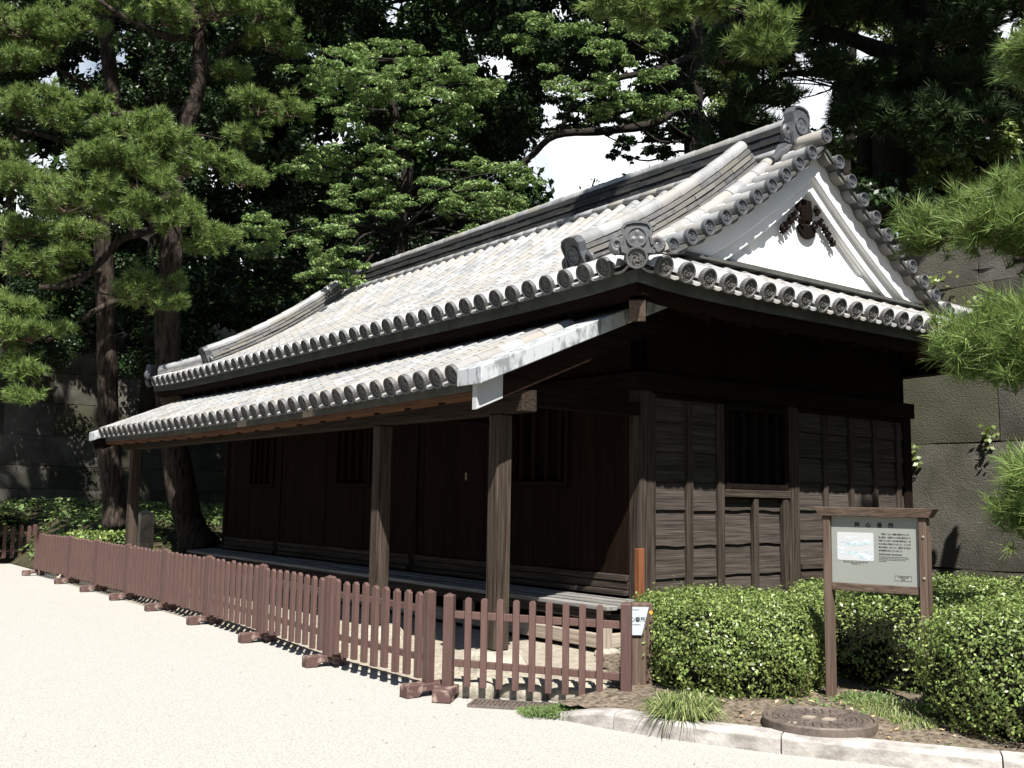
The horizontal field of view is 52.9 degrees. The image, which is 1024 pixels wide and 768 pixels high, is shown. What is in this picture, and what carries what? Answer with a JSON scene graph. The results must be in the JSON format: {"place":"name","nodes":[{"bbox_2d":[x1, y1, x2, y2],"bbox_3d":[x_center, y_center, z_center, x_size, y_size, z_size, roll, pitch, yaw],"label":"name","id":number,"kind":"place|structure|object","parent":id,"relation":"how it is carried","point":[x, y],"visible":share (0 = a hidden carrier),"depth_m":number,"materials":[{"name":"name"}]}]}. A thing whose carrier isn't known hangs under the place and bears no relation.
{"place":"outdoors","nodes":[
{"label":"outdoors","id":0,"kind":"place"},
{"bbox_2d":[0,505,222,574],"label":"bank","id":1,"kind":"structure","parent":0,"point":[24,560],"depth_m":19.77,"materials":[{"name":"green plant"}]},
{"bbox_2d":[0,506,28,548],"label":"hedge","id":2,"kind":"object","parent":1,"relation":"on","point":[10,520],"visible":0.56,"depth_m":20.68,"materials":[{"name":"green plant"}]},
{"bbox_2d":[0,0,150,534],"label":"pine tree","id":3,"kind":"object","parent":1,"relation":"on","point":[48,25],"visible":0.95,"depth_m":16.24,"materials":[{"name":"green plant"}]},
{"bbox_2d":[49,527,124,544],"bbox_3d":[-7.124,2.821,17.763,1.790,0.742,2.005,6,-8,-37],"label":"hedge","id":4,"kind":"object","parent":1,"relation":"on","point":[95,535],"visible":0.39,"depth_m":17.25,"materials":[{"name":"green plant"}]},
{"bbox_2d":[0,497,222,557],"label":"ground cover","id":5,"kind":"object","parent":1,"relation":"on","point":[68,513],"visible":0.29,"depth_m":21.19,"materials":[{"name":"green plant"}]},
{"bbox_2d":[24,0,315,555],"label":"pine tree","id":6,"kind":"object","parent":1,"relation":"on","point":[170,206],"visible":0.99,"depth_m":16.15,"materials":[{"name":"green plant"}]},
{"bbox_2d":[1,269,251,357],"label":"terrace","id":7,"kind":"structure","parent":0,"point":[224,332],"depth_m":29.49,"materials":[{"name":"brown"}]},
{"bbox_2d":[0,126,57,312],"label":"pine tree","id":8,"kind":"object","parent":7,"relation":"on","point":[11,192],"visible":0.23,"depth_m":26.86,"materials":[{"name":"green plant"}]},
{"bbox_2d":[0,0,299,414],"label":"evergreen tree","id":9,"kind":"object","parent":7,"relation":"on","point":[164,88],"visible":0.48,"depth_m":23.70,"materials":[{"name":"green plant"}]},
{"bbox_2d":[211,87,529,320],"bbox_3d":[-3.083,-3.298,21.153,7.100,5.998,4.080,1,-7,-1],"label":"evergreen tree","id":10,"kind":"object","parent":7,"relation":"on","point":[442,159],"visible":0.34,"depth_m":21.20,"materials":[{"name":"green plant"}]},
{"bbox_2d":[188,0,568,262],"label":"evergreen tree","id":11,"kind":"object","parent":7,"relation":"on","point":[480,16],"visible":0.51,"depth_m":21.14,"materials":[{"name":"green plant"}]},
{"bbox_2d":[579,178,599,188],"bbox_3d":[1.454,-3.442,18.969,0.435,0.733,0.221,0,-7,4],"label":"young tree","id":12,"kind":"object","parent":7,"relation":"on","point":[592,183],"visible":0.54,"depth_m":18.99,"materials":[{"name":"green plant"}]},
{"bbox_2d":[477,10,704,162],"bbox_3d":[1.929,-5.951,18.511,4.905,6.785,2.673,3,-7,-18],"label":"maple tree","id":13,"kind":"object","parent":7,"relation":"on","point":[690,100],"visible":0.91,"depth_m":18.32,"materials":[{"name":"green plant"}]},
{"bbox_2d":[455,0,729,144],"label":"evergreen tree","id":14,"kind":"object","parent":7,"relation":"on","point":[678,49],"visible":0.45,"depth_m":20.12,"materials":[{"name":"green plant"}]},
{"bbox_2d":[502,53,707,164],"bbox_3d":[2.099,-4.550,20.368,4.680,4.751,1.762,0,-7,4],"label":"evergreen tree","id":15,"kind":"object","parent":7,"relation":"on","point":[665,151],"visible":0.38,"depth_m":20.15,"materials":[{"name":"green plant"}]},
{"bbox_2d":[701,66,758,124],"bbox_3d":[3.939,-4.510,17.718,1.035,2.328,1.330,-4,-8,36],"label":"young tree","id":16,"kind":"object","parent":7,"relation":"on","point":[718,99],"visible":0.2,"depth_m":17.62,"materials":[{"name":"green plant"}]},
{"bbox_2d":[573,0,1023,77],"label":"pine tree","id":17,"kind":"object","parent":7,"relation":"on","point":[761,37],"visible":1,"depth_m":11.35,"materials":[{"name":"green plant"}]},
{"bbox_2d":[689,0,1023,222],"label":"pine tree","id":18,"kind":"object","parent":7,"relation":"on","point":[919,102],"visible":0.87,"depth_m":12.89,"materials":[{"name":"green plant"}]},
{"bbox_2d":[784,45,851,98],"bbox_3d":[4.419,-4.530,15.007,1.397,0.797,0.467,2,-7,-11],"label":"bare branch","id":19,"kind":"object","parent":18,"relation":"attached to","point":[820,83],"visible":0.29,"depth_m":14.99,"materials":[{"name":"brown plant"}]},
{"bbox_2d":[825,137,919,193],"bbox_3d":[5.097,-2.992,14.437,1.564,1.108,0.867,1,-7,-3],"label":"shrub","id":20,"kind":"object","parent":7,"relation":"on","point":[848,152],"visible":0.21,"depth_m":14.36,"materials":[{"name":"green plant"}]},
{"bbox_2d":[824,20,939,175],"bbox_3d":[5.947,-4.837,17.117,2.630,3.474,1.525,6,-8,-37],"label":"young tree","id":21,"kind":"object","parent":7,"relation":"on","point":[846,169],"visible":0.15,"depth_m":17.41,"materials":[{"name":"green plant"}]},
{"bbox_2d":[853,170,945,241],"bbox_3d":[4.823,-2.264,12.732,1.251,1.151,1.259,6,-8,-37],"label":"shrub","id":22,"kind":"object","parent":7,"relation":"on","point":[880,198],"visible":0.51,"depth_m":12.64,"materials":[{"name":"green plant"}]},
{"bbox_2d":[906,115,1023,189],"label":"shrub","id":23,"kind":"object","parent":7,"relation":"on","point":[940,168],"visible":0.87,"depth_m":13.06,"materials":[{"name":"green plant"}]},
{"bbox_2d":[56,574,618,696],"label":"yard","id":24,"kind":"structure","parent":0,"point":[523,647],"depth_m":8.87,"materials":[{"name":"beige sand"}]},
{"bbox_2d":[137,510,154,549],"bbox_3d":[-5.691,2.468,15.905,0.220,1.035,0.220,6,-8,-37],"label":"stone post","id":25,"kind":"object","parent":24,"relation":"on","point":[145,530],"visible":0.53,"depth_m":15.84,"materials":[{"name":"grey stone"}]},
{"bbox_2d":[89,106,972,673],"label":"guardhouse","id":26,"kind":"structure","parent":24,"relation":"on","point":[689,368],"depth_m":9.87,"materials":[{"name":"wood"}]},
{"bbox_2d":[248,437,275,486],"bbox_3d":[-3.597,1.102,14.996,0.156,0.810,0.860,6,-8,-37],"label":"window","id":27,"kind":"structure","parent":26,"relation":"in","point":[266,477],"depth_m":15.03,"materials":[{"name":"brown wood"}]},
{"bbox_2d":[334,428,372,486],"bbox_3d":[-1.933,0.879,12.806,0.156,0.810,0.900,6,-8,-37],"label":"window","id":28,"kind":"structure","parent":26,"relation":"in","point":[354,468],"depth_m":12.85,"materials":[{"name":"brown wood"}]},
{"bbox_2d":[511,408,570,486],"bbox_3d":[0.301,0.579,9.868,0.156,0.810,0.885,6,-8,-37],"label":"window","id":29,"kind":"structure","parent":26,"relation":"in","point":[542,456],"depth_m":9.90,"materials":[{"name":"brown wood"}]},
{"bbox_2d":[724,404,788,490],"bbox_3d":[2.262,0.609,9.698,0.895,0.775,0.156,6,-8,-37],"label":"window","id":30,"kind":"structure","parent":26,"relation":"in","point":[755,445],"depth_m":9.72,"materials":[{"name":"brown wood"}]},
{"bbox_2d":[594,648,618,655],"bbox_3d":[0.778,2.182,8.281,0.218,0.102,0.168,6,-8,-37],"label":"cobble","id":31,"kind":"object","parent":24,"relation":"on","point":[610,650],"visible":0.38,"depth_m":8.23,"materials":[{"name":"stone"}]},
{"bbox_2d":[235,37,545,289],"bbox_3d":[-2.120,-3.429,17.878,5.474,5.558,3.148,1,-7,0],"label":"maple tree","id":32,"kind":"object","parent":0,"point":[389,81],"visible":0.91,"depth_m":17.67,"materials":[{"name":"green plant"}]},
{"bbox_2d":[0,563,900,767],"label":"path","id":33,"kind":"structure","parent":0,"point":[174,658],"depth_m":6.34,"materials":[{"name":"beige gravel"}]},
{"bbox_2d":[0,524,36,557],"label":"picket fence panel","id":34,"kind":"object","parent":33,"relation":"on","point":[12,533],"visible":0.6,"depth_m":19.58,"materials":[{"name":"paint"}]},
{"bbox_2d":[22,531,79,583],"bbox_3d":[-7.219,2.695,16.094,0.340,0.713,1.958,6,-8,-38],"label":"picket fence panel","id":35,"kind":"object","parent":33,"relation":"on","point":[51,553],"visible":0.95,"depth_m":16.03,"materials":[{"name":"paint"}]},
{"bbox_2d":[68,536,106,591],"bbox_3d":[-6.173,2.557,14.736,0.341,0.713,1.481,6,-8,-37],"label":"picket fence panel","id":36,"kind":"object","parent":33,"relation":"on","point":[82,559],"visible":0.98,"depth_m":14.62,"materials":[{"name":"paint"}]},
{"bbox_2d":[95,540,137,600],"bbox_3d":[-5.312,2.443,13.619,0.341,0.713,1.350,6,-8,-37],"label":"picket fence panel","id":37,"kind":"object","parent":33,"relation":"on","point":[111,566],"visible":0.97,"depth_m":13.50,"materials":[{"name":"paint"}]},
{"bbox_2d":[125,544,175,610],"bbox_3d":[-4.482,2.330,12.510,0.341,0.713,1.430,6,-8,-37],"label":"picket fence panel","id":38,"kind":"object","parent":33,"relation":"on","point":[145,572],"visible":0.98,"depth_m":12.40,"materials":[{"name":"paint"}]},
{"bbox_2d":[162,549,220,624],"bbox_3d":[-3.631,2.209,11.327,0.342,0.713,1.493,6,-8,-37],"label":"picket fence panel","id":39,"kind":"object","parent":33,"relation":"on","point":[180,577],"visible":0.96,"depth_m":11.23,"materials":[{"name":"paint"}]},
{"bbox_2d":[206,556,276,642],"bbox_3d":[-2.771,2.081,10.090,0.344,0.713,1.535,6,-8,-37],"label":"picket fence panel","id":40,"kind":"object","parent":33,"relation":"on","point":[218,599],"visible":0.95,"depth_m":9.99,"materials":[{"name":"paint"}]},
{"bbox_2d":[260,564,345,667],"bbox_3d":[-1.925,1.947,8.798,0.346,0.713,1.570,6,-8,-37],"label":"picket fence panel","id":41,"kind":"object","parent":33,"relation":"on","point":[272,615],"visible":0.97,"depth_m":8.70,"materials":[{"name":"paint"}]},
{"bbox_2d":[327,576,441,698],"bbox_3d":[-1.006,1.825,7.598,0.341,0.713,1.480,6,-8,-37],"label":"picket fence panel","id":42,"kind":"object","parent":33,"relation":"on","point":[424,636],"visible":0.98,"depth_m":7.46,"materials":[{"name":"paint"}]},
{"bbox_2d":[454,676,497,698],"bbox_3d":[-0.285,2.096,7.063,0.400,0.159,0.257,-1,-7,14],"label":"ledge stone","id":43,"kind":"object","parent":33,"relation":"on","point":[475,691],"visible":0.39,"depth_m":6.94,"materials":[{"name":"beige stone"}]},
{"bbox_2d":[467,698,576,709],"bbox_3d":[0.150,2.090,6.666,0.860,0.016,0.240,0,-7,12],"label":"drain grate","id":44,"kind":"object","parent":33,"relation":"on","point":[494,704],"visible":0.52,"depth_m":6.71,"materials":[{"name":"metal"}]},
{"bbox_2d":[498,677,547,700],"bbox_3d":[0.085,2.099,7.033,0.392,0.159,0.296,0,-7,7],"label":"ledge stone","id":45,"kind":"object","parent":33,"relation":"on","point":[522,693],"visible":0.5,"depth_m":6.93,"materials":[{"name":"beige stone"}]},
{"bbox_2d":[432,593,631,703],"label":"fence gate","id":46,"kind":"structure","parent":33,"relation":"on","point":[446,691],"depth_m":6.81,"materials":[{"name":"paint"}]},
{"bbox_2d":[515,704,563,718],"bbox_3d":[0.183,2.046,6.443,0.361,0.051,0.358,6,-8,-37],"label":"grass patch","id":47,"kind":"object","parent":33,"relation":"on","point":[526,711],"visible":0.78,"depth_m":6.40,"materials":[{"name":"green plant"}]},
{"bbox_2d":[540,702,588,718],"bbox_3d":[0.393,2.047,6.463,0.514,0.061,0.443,6,-8,-37],"label":"grass patch","id":48,"kind":"object","parent":33,"relation":"on","point":[567,708],"visible":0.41,"depth_m":6.44,"materials":[{"name":"green plant"}]},
{"bbox_2d":[547,681,606,701],"bbox_3d":[0.440,2.096,6.963,0.436,0.148,0.266,-1,-7,15],"label":"ledge stone","id":49,"kind":"object","parent":33,"relation":"on","point":[555,695],"visible":0.34,"depth_m":6.87,"materials":[{"name":"beige stone"}]},
{"bbox_2d":[531,708,626,729],"bbox_3d":[0.391,2.022,6.316,0.662,0.118,0.181,-4,-8,37],"label":"kerb stone","id":50,"kind":"object","parent":33,"relation":"on","point":[600,717],"visible":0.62,"depth_m":6.17,"materials":[{"name":"stone"}]},
{"bbox_2d":[630,602,652,684],"bbox_3d":[0.844,1.810,6.912,0.191,0.670,0.144,1,-7,0],"label":"placard post","id":51,"kind":"object","parent":33,"relation":"on","point":[642,612],"visible":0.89,"depth_m":6.86,"materials":[{"name":"brown wood"}]},
{"bbox_2d":[614,709,782,753],"bbox_3d":[1.058,1.980,5.845,0.993,0.118,0.196,-3,-8,32],"label":"kerb stone","id":52,"kind":"object","parent":33,"relation":"on","point":[748,737],"visible":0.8,"depth_m":5.75,"materials":[{"name":"stone"}]},
{"bbox_2d":[782,732,1001,767],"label":"kerb stone","id":53,"kind":"object","parent":33,"relation":"on","point":[887,753],"visible":0.89,"depth_m":5.33,"materials":[{"name":"stone"}]},
{"bbox_2d":[1000,751,1023,767],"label":"kerb stone","id":54,"kind":"object","parent":33,"relation":"on","point":[1010,759],"visible":1,"depth_m":5.13,"materials":[{"name":"stone"}]},
{"bbox_2d":[0,0,1020,270],"label":"sky","id":55,"kind":"structure","parent":0,"point":[572,161],"materials":[{"name":"white"}]},
{"bbox_2d":[557,653,1023,755],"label":"planting bed","id":56,"kind":"object","parent":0,"point":[610,697],"visible":0.17,"depth_m":6.27,"materials":[{"name":"soil"}]},
{"bbox_2d":[632,688,738,732],"bbox_3d":[0.997,1.885,6.006,0.661,0.197,0.660,6,-8,-37],"label":"sedge tuft","id":57,"kind":"object","parent":56,"relation":"on","point":[681,706],"visible":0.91,"depth_m":5.90,"materials":[{"name":"green plant"}]},
{"bbox_2d":[617,575,839,699],"bbox_3d":[1.527,1.782,7.331,2.081,0.806,1.522,28,-28,-76],"label":"hedge","id":58,"kind":"object","parent":56,"relation":"on","point":[745,642],"visible":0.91,"depth_m":6.57,"materials":[{"name":"green plant"}]},
{"bbox_2d":[616,674,979,746],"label":"weeds","id":59,"kind":"object","parent":56,"relation":"on","point":[860,686],"visible":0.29,"depth_m":6.33,"materials":[{"name":"green plant"}]},
{"bbox_2d":[762,706,878,737],"bbox_3d":[1.735,1.929,5.802,0.630,0.100,0.630,6,-8,-37],"label":"manhole cover","id":60,"kind":"object","parent":56,"relation":"on","point":[817,721],"visible":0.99,"depth_m":5.70,"materials":[{"name":"metal"}]},
{"bbox_2d":[717,677,986,745],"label":"leaf litter","id":61,"kind":"object","parent":56,"relation":"on","point":[776,701],"visible":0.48,"depth_m":6.14,"materials":[{"name":"brown plant"}]},
{"bbox_2d":[834,689,902,705],"bbox_3d":[2.245,1.979,6.415,0.473,0.118,0.508,6,-8,-37],"label":"sedge clump","id":62,"kind":"object","parent":56,"relation":"on","point":[855,695],"visible":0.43,"depth_m":6.44,"materials":[{"name":"green plant"}]},
{"bbox_2d":[813,507,938,705],"bbox_3d":[2.282,1.407,6.432,0.749,1.258,0.129,-4,-8,37],"label":"information board","id":63,"kind":"object","parent":56,"relation":"on","point":[882,550],"visible":1,"depth_m":6.46,"materials":[{"name":"wood"}]},
{"bbox_2d":[847,694,938,717],"bbox_3d":[2.264,1.948,6.147,0.608,0.143,0.636,6,-8,-37],"label":"sedge clump","id":64,"kind":"object","parent":56,"relation":"on","point":[888,709],"visible":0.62,"depth_m":6.10,"materials":[{"name":"green plant"}]},
{"bbox_2d":[781,570,1023,694],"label":"hedge","id":65,"kind":"object","parent":56,"relation":"on","point":[873,644],"visible":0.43,"depth_m":7.11,"materials":[{"name":"green plant"}]},
{"bbox_2d":[887,712,944,731],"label":"sedge clump","id":66,"kind":"object","parent":56,"relation":"on","point":[919,720],"visible":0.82,"depth_m":5.76,"materials":[{"name":"green plant"}]},
{"bbox_2d":[877,19,1023,556],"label":"pine tree","id":67,"kind":"object","parent":56,"relation":"on","point":[987,343],"visible":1,"depth_m":6.75,"materials":[{"name":"green plant"}]},
{"bbox_2d":[903,587,1023,747],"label":"hedge","id":68,"kind":"object","parent":56,"relation":"on","point":[977,672],"visible":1,"depth_m":5.57,"materials":[{"name":"green plant"}]},
{"label":"ground","id":69,"kind":"structure","parent":0,"visible":0},
{"bbox_2d":[0,347,225,509],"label":"stone wall","id":70,"kind":"structure","parent":69,"relation":"on","point":[46,447],"depth_m":25.12,"materials":[{"name":"grey stone"}]},
{"bbox_2d":[0,0,1023,352],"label":"background wood","id":71,"kind":"object","parent":69,"relation":"on","point":[324,122],"visible":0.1,"depth_m":28.98,"materials":[{"name":"green plant"}]},
{"bbox_2d":[890,239,1023,589],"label":"stone wall","id":72,"kind":"structure","parent":69,"relation":"on","point":[954,468],"depth_m":12.75,"materials":[{"name":"grey stone"}]},
{"bbox_2d":[911,443,922,468],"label":"wall plant","id":73,"kind":"object","parent":72,"relation":"attached to","point":[915,458],"depth_m":13.14,"materials":[{"name":"green plant"}]},
{"bbox_2d":[927,271,958,286],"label":"wall plant","id":74,"kind":"object","parent":72,"relation":"attached to","point":[935,280],"depth_m":13.12,"materials":[{"name":"green plant"}]},
{"bbox_2d":[951,291,1000,304],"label":"wall plant","id":75,"kind":"object","parent":72,"relation":"attached to","point":[968,301],"depth_m":12.74,"materials":[{"name":"green plant"}]},
{"bbox_2d":[978,424,999,460],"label":"wall plant","id":76,"kind":"object","parent":72,"relation":"attached to","point":[986,435],"depth_m":12.40,"materials":[{"name":"green plant"}]}
]}

